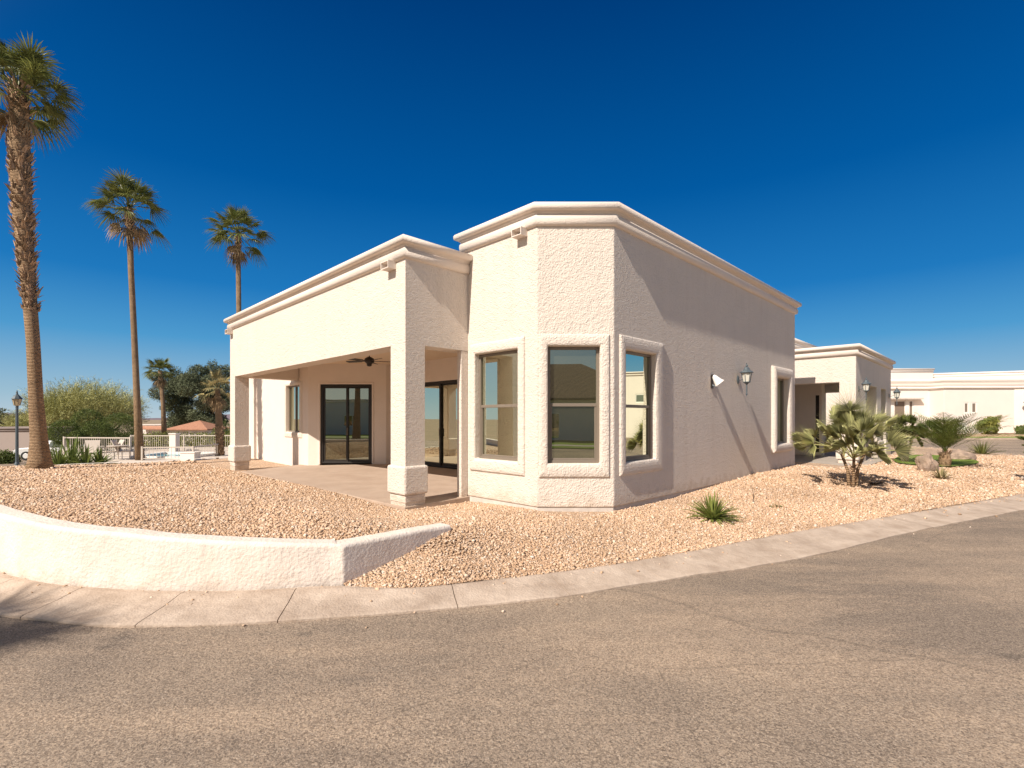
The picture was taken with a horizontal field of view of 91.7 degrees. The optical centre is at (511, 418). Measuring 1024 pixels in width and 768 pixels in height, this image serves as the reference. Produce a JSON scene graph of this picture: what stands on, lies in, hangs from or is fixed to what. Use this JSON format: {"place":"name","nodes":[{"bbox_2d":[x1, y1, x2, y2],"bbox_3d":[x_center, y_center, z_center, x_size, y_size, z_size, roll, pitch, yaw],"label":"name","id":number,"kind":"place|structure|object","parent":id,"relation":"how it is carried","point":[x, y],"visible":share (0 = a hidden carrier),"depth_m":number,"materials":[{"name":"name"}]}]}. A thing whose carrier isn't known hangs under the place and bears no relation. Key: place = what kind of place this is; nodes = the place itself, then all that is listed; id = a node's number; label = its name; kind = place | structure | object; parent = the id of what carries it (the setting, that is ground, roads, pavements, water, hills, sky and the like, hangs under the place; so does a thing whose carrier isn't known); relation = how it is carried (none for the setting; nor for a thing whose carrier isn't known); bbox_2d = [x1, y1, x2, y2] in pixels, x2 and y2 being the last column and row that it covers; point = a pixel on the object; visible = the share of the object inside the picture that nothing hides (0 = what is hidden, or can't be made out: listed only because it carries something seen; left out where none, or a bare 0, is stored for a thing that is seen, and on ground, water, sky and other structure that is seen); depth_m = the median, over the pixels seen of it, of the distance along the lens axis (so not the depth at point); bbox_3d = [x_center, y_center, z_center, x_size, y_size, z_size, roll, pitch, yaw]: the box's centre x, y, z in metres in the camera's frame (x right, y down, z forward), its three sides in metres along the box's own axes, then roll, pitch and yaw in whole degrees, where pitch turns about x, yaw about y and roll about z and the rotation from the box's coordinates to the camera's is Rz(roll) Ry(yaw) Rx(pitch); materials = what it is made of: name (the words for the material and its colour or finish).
{"place":"outdoors","nodes":[
{"label":"outdoors","id":0,"kind":"place"},
{"bbox_2d":[0,456,53,465],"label":"side street","id":1,"kind":"structure","parent":0,"point":[24,462],"depth_m":30.15,"materials":[{"name":"grey asphalt"}]},
{"bbox_2d":[12,440,84,459],"bbox_3d":[-33.965,2.288,36.996,4.435,1.400,1.784,0,0,-12],"label":"parked car","id":2,"kind":"object","parent":1,"relation":"on","point":[23,453],"visible":0.12,"depth_m":35.86,"materials":[{"name":"white paint"}]},
{"bbox_2d":[3,413,229,419],"bbox_3d":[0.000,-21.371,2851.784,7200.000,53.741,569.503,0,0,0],"label":"mountains","id":3,"kind":"structure","parent":0,"point":[228,416],"depth_m":2757.82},
{"bbox_2d":[62,445,227,463],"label":"pool deck","id":4,"kind":"structure","parent":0,"point":[127,460],"depth_m":28.84,"materials":[{"name":"concrete"}]},
{"bbox_2d":[25,443,81,464],"bbox_3d":[-18.201,1.506,19.626,1.849,1.147,1.738,0,0,37],"label":"strap plant","id":5,"kind":"object","parent":4,"relation":"on","point":[59,457],"visible":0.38,"depth_m":19.70,"materials":[{"name":"green plant"}]},
{"bbox_2d":[50,434,105,464],"bbox_3d":[-18.097,1.331,20.547,2.199,1.498,2.220,0,0,41],"label":"strap plant","id":6,"kind":"object","parent":4,"relation":"on","point":[74,450],"visible":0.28,"depth_m":20.55,"materials":[{"name":"green plant"}]},
{"bbox_2d":[65,443,109,464],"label":"strap plant","id":7,"kind":"object","parent":4,"relation":"on","point":[85,458],"visible":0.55,"depth_m":20.18,"materials":[{"name":"green plant"}]},
{"bbox_2d":[80,440,100,454],"bbox_3d":[-20.870,1.560,24.623,0.631,1.000,0.840,0,0,-29],"label":"pool chair","id":8,"kind":"object","parent":4,"relation":"on","point":[95,444],"visible":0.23,"depth_m":24.85,"materials":[{"name":"white fabric"}]},
{"bbox_2d":[63,437,130,455],"bbox_3d":[-22.771,1.550,27.250,4.137,1.160,0.070,0,0,7],"label":"pool fence","id":9,"kind":"object","parent":4,"relation":"on","point":[129,438],"visible":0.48,"depth_m":27.16,"materials":[{"name":"white metal"}]},
{"bbox_2d":[78,447,118,464],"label":"strap plant","id":10,"kind":"object","parent":4,"relation":"on","point":[99,457],"visible":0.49,"depth_m":20.71,"materials":[{"name":"green plant"}]},
{"bbox_2d":[102,439,124,458],"bbox_3d":[-20.304,1.560,25.316,0.631,1.000,0.840,0,0,34],"label":"pool chair","id":11,"kind":"object","parent":4,"relation":"on","point":[121,441],"visible":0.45,"depth_m":25.36,"materials":[{"name":"beige paint"}]},
{"bbox_2d":[108,445,128,459],"bbox_3d":[-19.819,1.695,25.000,0.889,0.730,0.889,0,0,0],"label":"patio table","id":12,"kind":"object","parent":4,"relation":"on","point":[117,450],"visible":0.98,"depth_m":24.94,"materials":[{"name":"beige paint"}]},
{"bbox_2d":[110,440,134,459],"bbox_3d":[-19.860,1.560,25.355,0.840,1.000,0.631,0,0,-19],"label":"pool chair","id":13,"kind":"object","parent":4,"relation":"on","point":[114,442],"visible":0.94,"depth_m":25.31,"materials":[{"name":"beige paint"}]},
{"bbox_2d":[81,169,172,459],"bbox_3d":[-19.230,-5.234,24.894,3.711,14.688,3.799,0,0,-21],"label":"palm tree","id":14,"kind":"object","parent":4,"relation":"on","point":[128,189],"visible":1,"depth_m":24.88,"materials":[{"name":"green plant"}]},
{"bbox_2d":[141,446,193,460],"bbox_3d":[-17.143,1.725,24.750,2.319,0.750,0.070,0,0,-13],"label":"pool fence","id":15,"kind":"object","parent":4,"relation":"on","point":[189,447],"visible":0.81,"depth_m":24.67,"materials":[{"name":"white metal"}]},
{"bbox_2d":[109,429,229,446],"bbox_3d":[-24.050,1.672,37.004,11.766,2.022,1.850,0,0,0],"label":"fence","id":16,"kind":"object","parent":4,"relation":"on","point":[189,442],"visible":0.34,"depth_m":36.74,"materials":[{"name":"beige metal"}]},
{"bbox_2d":[130,452,213,458],"bbox_3d":[-18.780,2.000,27.593,4.003,0.120,4.064,0,0,0],"label":"pool coping","id":17,"kind":"object","parent":4,"relation":"on","point":[152,455],"visible":0.41,"depth_m":27.48,"materials":[{"name":"white paint"}]},
{"bbox_2d":[168,433,180,451],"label":"gate pillar","id":18,"kind":"structure","parent":4,"relation":"on","point":[174,439],"depth_m":31.30,"materials":[{"name":"white paint"}]},
{"bbox_2d":[130,435,229,450],"bbox_3d":[-21.290,1.585,32.250,6.572,1.130,0.070,0,0,-4],"label":"pool fence","id":19,"kind":"object","parent":4,"relation":"on","point":[184,449],"visible":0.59,"depth_m":32.26,"materials":[{"name":"white metal"}]},
{"bbox_2d":[179,452,200,460],"bbox_3d":[-16.043,1.855,24.800,0.760,0.430,0.560,0,0,0],"label":"pool step","id":20,"kind":"object","parent":4,"relation":"on","point":[192,456],"visible":0.81,"depth_m":24.55,"materials":[{"name":"white concrete"}]},
{"bbox_2d":[194,444,217,456],"bbox_3d":[-16.248,1.725,26.500,0.070,0.750,3.097,0,0,-8],"label":"chair","id":21,"kind":"object","parent":4,"relation":"on","point":[207,445],"visible":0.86,"depth_m":26.55,"materials":[{"name":"beige paint"}]},
{"bbox_2d":[195,368,229,455],"bbox_3d":[-16.584,-0.417,27.962,2.130,5.083,2.336,0,0,0],"label":"palm tree","id":22,"kind":"object","parent":4,"relation":"on","point":[217,403],"visible":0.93,"depth_m":27.85,"materials":[{"name":"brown plant"}]},
{"bbox_2d":[204,203,275,312],"bbox_3d":[-19.191,-6.404,34.988,4.803,17.608,4.610,0,0,0],"label":"palm tree","id":23,"kind":"object","parent":4,"relation":"on","point":[240,216],"visible":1,"depth_m":34.85,"materials":[{"name":"green plant"}]},
{"bbox_2d":[155,454,179,455],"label":"pool water","id":24,"kind":"structure","parent":0,"point":[168,455],"depth_m":27.78,"materials":[{"name":"teal liquid"}]},
{"bbox_2d":[0,439,1023,767],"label":"road","id":25,"kind":"structure","parent":0,"point":[902,651],"depth_m":3.65,"materials":[{"name":"grey asphalt"}]},
{"bbox_2d":[0,446,1023,627],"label":"kerb","id":26,"kind":"structure","parent":25,"relation":"on","point":[96,607],"depth_m":5.25,"materials":[{"name":"concrete"}]},
{"bbox_2d":[833,438,1017,441],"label":"kerb","id":27,"kind":"structure","parent":25,"relation":"on","point":[984,438],"depth_m":37.60,"materials":[{"name":"concrete"}]},
{"bbox_2d":[0,0,1023,417],"label":"sky","id":28,"kind":"structure","parent":0,"point":[862,161],"materials":[{"name":"blue"}]},
{"bbox_2d":[0,444,1023,636],"bbox_3d":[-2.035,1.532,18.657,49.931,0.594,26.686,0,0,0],"label":"gravel bed","id":29,"kind":"object","parent":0,"point":[254,464],"visible":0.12,"depth_m":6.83,"materials":[{"name":"beige gravel"}]},
{"bbox_2d":[0,30,86,469],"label":"palm tree","id":30,"kind":"object","parent":29,"relation":"on","point":[30,67],"visible":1,"depth_m":15.17,"materials":[{"name":"green plant"}]},
{"bbox_2d":[0,504,450,590],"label":"retaining wall","id":31,"kind":"structure","parent":29,"relation":"on","point":[39,548],"depth_m":5.40,"materials":[{"name":"paint"}]},
{"bbox_2d":[684,490,746,526],"bbox_3d":[3.401,1.485,8.482,1.025,0.624,0.958,0,0,-44],"label":"yucca","id":32,"kind":"object","parent":29,"relation":"on","point":[711,511],"visible":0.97,"depth_m":8.44,"materials":[{"name":"green plant"}]},
{"bbox_2d":[771,501,782,507],"bbox_3d":[5.060,1.685,9.514,0.306,0.200,0.318,0,0,22],"label":"rock","id":33,"kind":"object","parent":29,"relation":"on","point":[776,504],"visible":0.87,"depth_m":9.50,"materials":[{"name":"beige stone"}]},
{"bbox_2d":[830,478,847,485],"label":"dry twigs","id":34,"kind":"object","parent":29,"relation":"on","point":[835,482],"visible":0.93,"depth_m":12.01,"materials":[{"name":"brown plant"}]},
{"bbox_2d":[784,384,922,486],"bbox_3d":[8.000,0.384,11.810,3.058,2.676,3.069,0,0,0],"label":"fan palm shrub","id":35,"kind":"object","parent":29,"relation":"on","point":[850,422],"visible":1,"depth_m":11.65,"materials":[{"name":"green plant"}]},
{"bbox_2d":[862,480,887,485],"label":"dry twigs","id":36,"kind":"object","parent":29,"relation":"on","point":[871,483],"visible":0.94,"depth_m":12.14,"materials":[{"name":"brown plant"}]},
{"bbox_2d":[915,452,938,471],"bbox_3d":[12.856,1.456,15.388,0.569,0.842,0.462,0,0,0],"label":"boulder","id":37,"kind":"object","parent":29,"relation":"on","point":[926,461],"visible":0.69,"depth_m":15.25,"materials":[{"name":"beige stone"}]},
{"bbox_2d":[922,466,957,478],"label":"dry plant","id":38,"kind":"object","parent":29,"relation":"on","point":[940,473],"visible":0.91,"depth_m":13.65,"materials":[{"name":"beige plant"}]},
{"bbox_2d":[894,412,1022,467],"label":"date palm","id":39,"kind":"object","parent":29,"relation":"on","point":[944,435],"visible":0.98,"depth_m":16.51,"materials":[{"name":"green plant"}]},
{"bbox_2d":[950,450,976,459],"bbox_3d":[17.488,1.490,19.483,0.995,0.561,0.919,0,0,-22],"label":"boulder","id":40,"kind":"object","parent":29,"relation":"on","point":[959,454],"visible":0.45,"depth_m":19.24,"materials":[{"name":"beige stone"}]},
{"bbox_2d":[966,439,1001,453],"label":"shrub","id":41,"kind":"object","parent":29,"relation":"on","point":[981,448],"visible":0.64,"depth_m":22.98,"materials":[{"name":"green plant"}]},
{"bbox_2d":[1011,425,1023,453],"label":"fan palm shrub","id":42,"kind":"object","parent":29,"relation":"on","point":[1020,437],"visible":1,"depth_m":13.60,"materials":[{"name":"green plant"}]},
{"bbox_2d":[109,420,964,585],"bbox_3d":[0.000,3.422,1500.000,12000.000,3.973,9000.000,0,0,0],"label":"ground","id":43,"kind":"structure","parent":0,"point":[152,422],"depth_m":504.79,"materials":[{"name":"beige"}]},
{"bbox_2d":[0,408,14,426],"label":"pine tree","id":44,"kind":"object","parent":43,"relation":"on","point":[4,415],"visible":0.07,"depth_m":70.20,"materials":[{"name":"green plant"}]},
{"bbox_2d":[0,448,23,463],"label":"bush","id":45,"kind":"object","parent":43,"relation":"on","point":[6,457],"visible":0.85,"depth_m":30.84,"materials":[{"name":"green plant"}]},
{"bbox_2d":[11,391,22,465],"bbox_3d":[-20.418,0.460,20.500,0.351,3.320,0.351,0,0,0],"label":"street lamp","id":46,"kind":"object","parent":43,"relation":"on","point":[16,398],"visible":0.96,"depth_m":20.46,"materials":[{"name":"grey metal"}]},
{"bbox_2d":[0,406,82,426],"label":"desert tree","id":47,"kind":"object","parent":43,"relation":"on","point":[24,422],"visible":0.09,"depth_m":57.40,"materials":[{"name":"green plant"}]},
{"bbox_2d":[0,426,103,451],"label":"grey wall house","id":48,"kind":"structure","parent":43,"relation":"on","point":[7,437],"depth_m":48.00,"materials":[{"name":"beige paint"}]},
{"bbox_2d":[47,419,80,459],"bbox_3d":[-27.893,1.455,30.974,1.852,3.023,1.900,0,0,0],"label":"bush","id":49,"kind":"object","parent":43,"relation":"on","point":[59,424],"visible":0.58,"depth_m":30.59,"materials":[{"name":"green plant"}]},
{"bbox_2d":[67,430,87,450],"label":"bush","id":50,"kind":"object","parent":43,"relation":"on","point":[75,433],"visible":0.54,"depth_m":29.31,"materials":[{"name":"green plant"}]},
{"bbox_2d":[13,375,151,435],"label":"desert tree","id":51,"kind":"object","parent":43,"relation":"on","point":[62,404],"visible":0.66,"depth_m":42.38,"materials":[{"name":"green plant"}]},
{"bbox_2d":[70,408,104,446],"bbox_3d":[-29.809,1.213,34.971,2.131,4.068,2.200,0,0,0],"label":"bush","id":52,"kind":"object","parent":43,"relation":"on","point":[73,418],"visible":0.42,"depth_m":34.75,"materials":[{"name":"green plant"}]},
{"bbox_2d":[79,420,115,452],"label":"bush","id":53,"kind":"object","parent":43,"relation":"on","point":[107,432],"visible":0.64,"depth_m":30.34,"materials":[{"name":"green plant"}]},
{"bbox_2d":[99,412,133,450],"bbox_3d":[-26.137,1.272,32.986,2.314,3.508,2.379,0,0,0],"label":"bush","id":54,"kind":"object","parent":43,"relation":"on","point":[118,433],"visible":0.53,"depth_m":32.74,"materials":[{"name":"green plant"}]},
{"bbox_2d":[60,456,227,464],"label":"garden wall","id":55,"kind":"structure","parent":43,"relation":"on","point":[148,461],"depth_m":18.71,"materials":[{"name":"paint"}]},
{"bbox_2d":[142,424,169,444],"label":"flat roof house","id":56,"kind":"structure","parent":43,"relation":"on","point":[148,432],"depth_m":88.00,"materials":[{"name":"white paint"}]},
{"bbox_2d":[143,426,160,429],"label":"tile awning","id":57,"kind":"object","parent":56,"relation":"attached to","point":[152,427],"visible":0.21,"depth_m":87.02,"materials":[{"name":"tile"}]},
{"bbox_2d":[143,357,179,445],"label":"palm tree","id":58,"kind":"object","parent":43,"relation":"on","point":[159,364],"visible":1,"depth_m":45.85,"materials":[{"name":"green plant"}]},
{"bbox_2d":[147,365,207,431],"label":"pine tree","id":59,"kind":"object","parent":43,"relation":"on","point":[177,406],"visible":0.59,"depth_m":80.52,"materials":[{"name":"green plant"}]},
{"bbox_2d":[167,420,229,444],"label":"red roof house","id":60,"kind":"structure","parent":43,"relation":"on","point":[200,426],"depth_m":72.07,"materials":[{"name":"white paint"}]},
{"bbox_2d":[173,359,229,424],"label":"pine tree","id":61,"kind":"object","parent":43,"relation":"on","point":[194,377],"visible":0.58,"depth_m":77.85,"materials":[{"name":"green plant"}]},
{"bbox_2d":[212,419,229,441],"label":"leafy bush","id":62,"kind":"object","parent":43,"relation":"on","point":[225,430],"visible":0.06,"depth_m":39.86,"materials":[{"name":"green plant"}]},
{"bbox_2d":[223,202,895,511],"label":"house","id":63,"kind":"structure","parent":43,"relation":"on","point":[560,356],"depth_m":9.93,"materials":[{"name":"paint"}]},
{"bbox_2d":[289,385,298,431],"bbox_3d":[-7.796,-0.370,17.978,0.080,1.682,1.226,0,0,-45],"label":"window","id":64,"kind":"structure","parent":63,"relation":"in","point":[293,390],"depth_m":18.11,"materials":[{"name":"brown glass"}]},
{"bbox_2d":[321,384,371,462],"bbox_3d":[-5.673,0.166,17.087,1.755,2.715,0.145,0,0,-1],"label":"sliding door","id":65,"kind":"structure","parent":63,"relation":"in","point":[346,409],"depth_m":17.07,"materials":[{"name":"glass"}]},
{"bbox_2d":[346,356,389,366],"bbox_3d":[-3.759,-1.630,13.120,1.301,0.500,1.269,0,0,0],"label":"ceiling fan","id":66,"kind":"object","parent":63,"relation":"hanging from","point":[369,361],"visible":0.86,"depth_m":13.01,"materials":[{"name":"brown metal"}]},
{"bbox_2d":[425,380,456,468],"bbox_3d":[-2.270,0.166,15.692,2.994,2.715,0.140,0,0,45],"label":"sliding door","id":67,"kind":"structure","parent":63,"relation":"in","point":[440,396],"depth_m":15.65,"materials":[{"name":"glass"}]},
{"bbox_2d":[479,350,517,460],"bbox_3d":[-0.212,-0.250,9.536,0.080,2.062,1.177,0,0,-45],"label":"window","id":68,"kind":"structure","parent":63,"relation":"in","point":[498,372],"depth_m":9.57,"materials":[{"name":"clear glass"}]},
{"bbox_2d":[548,347,598,462],"bbox_3d":[1.085,-0.250,8.836,0.912,2.062,0.080,0,0,0],"label":"window","id":69,"kind":"structure","parent":63,"relation":"in","point":[573,372],"depth_m":8.83,"materials":[{"name":"clear glass"}]},
{"bbox_2d":[626,351,650,460],"bbox_3d":[2.327,-0.239,9.425,1.087,2.043,0.080,0,0,-45],"label":"window","id":70,"kind":"structure","parent":63,"relation":"in","point":[638,365],"depth_m":9.51,"materials":[{"name":"clear glass"}]},
{"bbox_2d":[711,374,723,388],"bbox_3d":[4.774,-0.878,11.522,0.289,0.337,0.239,0,0,45],"label":"spotlight","id":71,"kind":"object","parent":63,"relation":"attached to","point":[716,380],"visible":1,"depth_m":11.48,"materials":[{"name":"white metal"}]},
{"bbox_2d":[737,363,753,395],"bbox_3d":[5.892,-1.000,12.560,0.369,0.850,0.294,0,0,45],"label":"wall lantern","id":72,"kind":"object","parent":63,"relation":"attached to","point":[746,373],"depth_m":12.48,"materials":[{"name":"grey metal"}]},
{"bbox_2d":[778,378,783,442],"bbox_3d":[8.040,-0.249,15.136,1.176,1.983,0.080,0,0,-45],"label":"window","id":73,"kind":"structure","parent":63,"relation":"in","point":[780,381],"depth_m":15.44,"materials":[{"name":"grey glass"}]},
{"bbox_2d":[816,395,818,451],"bbox_3d":[12.898,0.200,20.973,0.180,2.400,0.040,0,0,45],"label":"window","id":74,"kind":"structure","parent":63,"relation":"in","point":[817,396],"depth_m":20.96,"materials":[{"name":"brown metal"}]},
{"bbox_2d":[858,377,870,399],"bbox_3d":[12.248,-1.050,17.253,0.365,0.828,0.287,0,0,45],"label":"wall lantern","id":75,"kind":"object","parent":63,"relation":"attached to","point":[866,383],"depth_m":17.19,"materials":[{"name":"grey metal"}]},
{"bbox_2d":[889,388,900,404],"bbox_3d":[16.653,-1.000,21.616,0.425,0.828,0.287,0,0,45],"label":"wall lantern","id":76,"kind":"object","parent":63,"relation":"attached to","point":[896,392],"depth_m":21.53,"materials":[{"name":"grey metal"}]},
{"bbox_2d":[795,452,882,465],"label":"path","id":77,"kind":"structure","parent":0,"point":[828,458],"depth_m":18.84,"materials":[{"name":"concrete"}]},
{"bbox_2d":[893,455,978,465],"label":"lawn","id":78,"kind":"structure","parent":0,"point":[957,462],"depth_m":18.33,"materials":[{"name":"green plant"}]},
{"bbox_2d":[874,409,937,461],"bbox_3d":[14.304,0.626,18.078,2.108,2.160,2.219,0,0,-9],"label":"fan palm shrub","id":79,"kind":"object","parent":78,"relation":"on","point":[901,420],"visible":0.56,"depth_m":17.99,"materials":[{"name":"green plant"}]},
{"bbox_2d":[906,434,1023,436],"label":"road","id":80,"kind":"structure","parent":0,"point":[999,435],"depth_m":38.70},
{"bbox_2d":[826,368,1023,433],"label":"neighbour house","id":81,"kind":"structure","parent":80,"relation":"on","point":[927,392],"depth_m":42.00,"materials":[{"name":"paint"}]},
{"bbox_2d":[894,400,905,416],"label":"window","id":82,"kind":"structure","parent":81,"relation":"in","point":[901,404],"depth_m":43.56,"materials":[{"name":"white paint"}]},
{"bbox_2d":[909,400,912,414],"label":"window","id":83,"kind":"structure","parent":81,"relation":"in","point":[910,401],"depth_m":43.52,"materials":[{"name":"clear glass"}]},
{"bbox_2d":[964,402,968,412],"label":"window","id":84,"kind":"structure","parent":81,"relation":"in","point":[966,404],"depth_m":42.02,"materials":[{"name":"clear glass"}]},
{"bbox_2d":[971,402,976,412],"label":"window","id":85,"kind":"structure","parent":81,"relation":"in","point":[973,404],"depth_m":42.02,"materials":[{"name":"clear glass"}]},
{"bbox_2d":[913,437,1016,437],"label":"lawn","id":86,"kind":"structure","parent":0,"point":[981,437],"depth_m":38.31,"materials":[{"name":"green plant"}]},
{"bbox_2d":[975,416,1002,433],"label":"bush","id":87,"kind":"object","parent":86,"relation":"on","point":[992,422],"visible":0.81,"depth_m":39.34,"materials":[{"name":"green plant"}]},
{"bbox_2d":[1013,424,1023,434],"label":"bush","id":88,"kind":"object","parent":86,"relation":"on","point":[1017,430],"visible":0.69,"depth_m":39.46,"materials":[{"name":"green plant"}]},
{"bbox_2d":[981,415,1008,433],"bbox_3d":[39.257,0.457,40.174,1.891,1.687,2.052,0,0,-6],"label":"date palm","id":89,"kind":"object","parent":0,"point":[999,417],"visible":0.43,"depth_m":39.92,"materials":[{"name":"green plant"}]}
]}

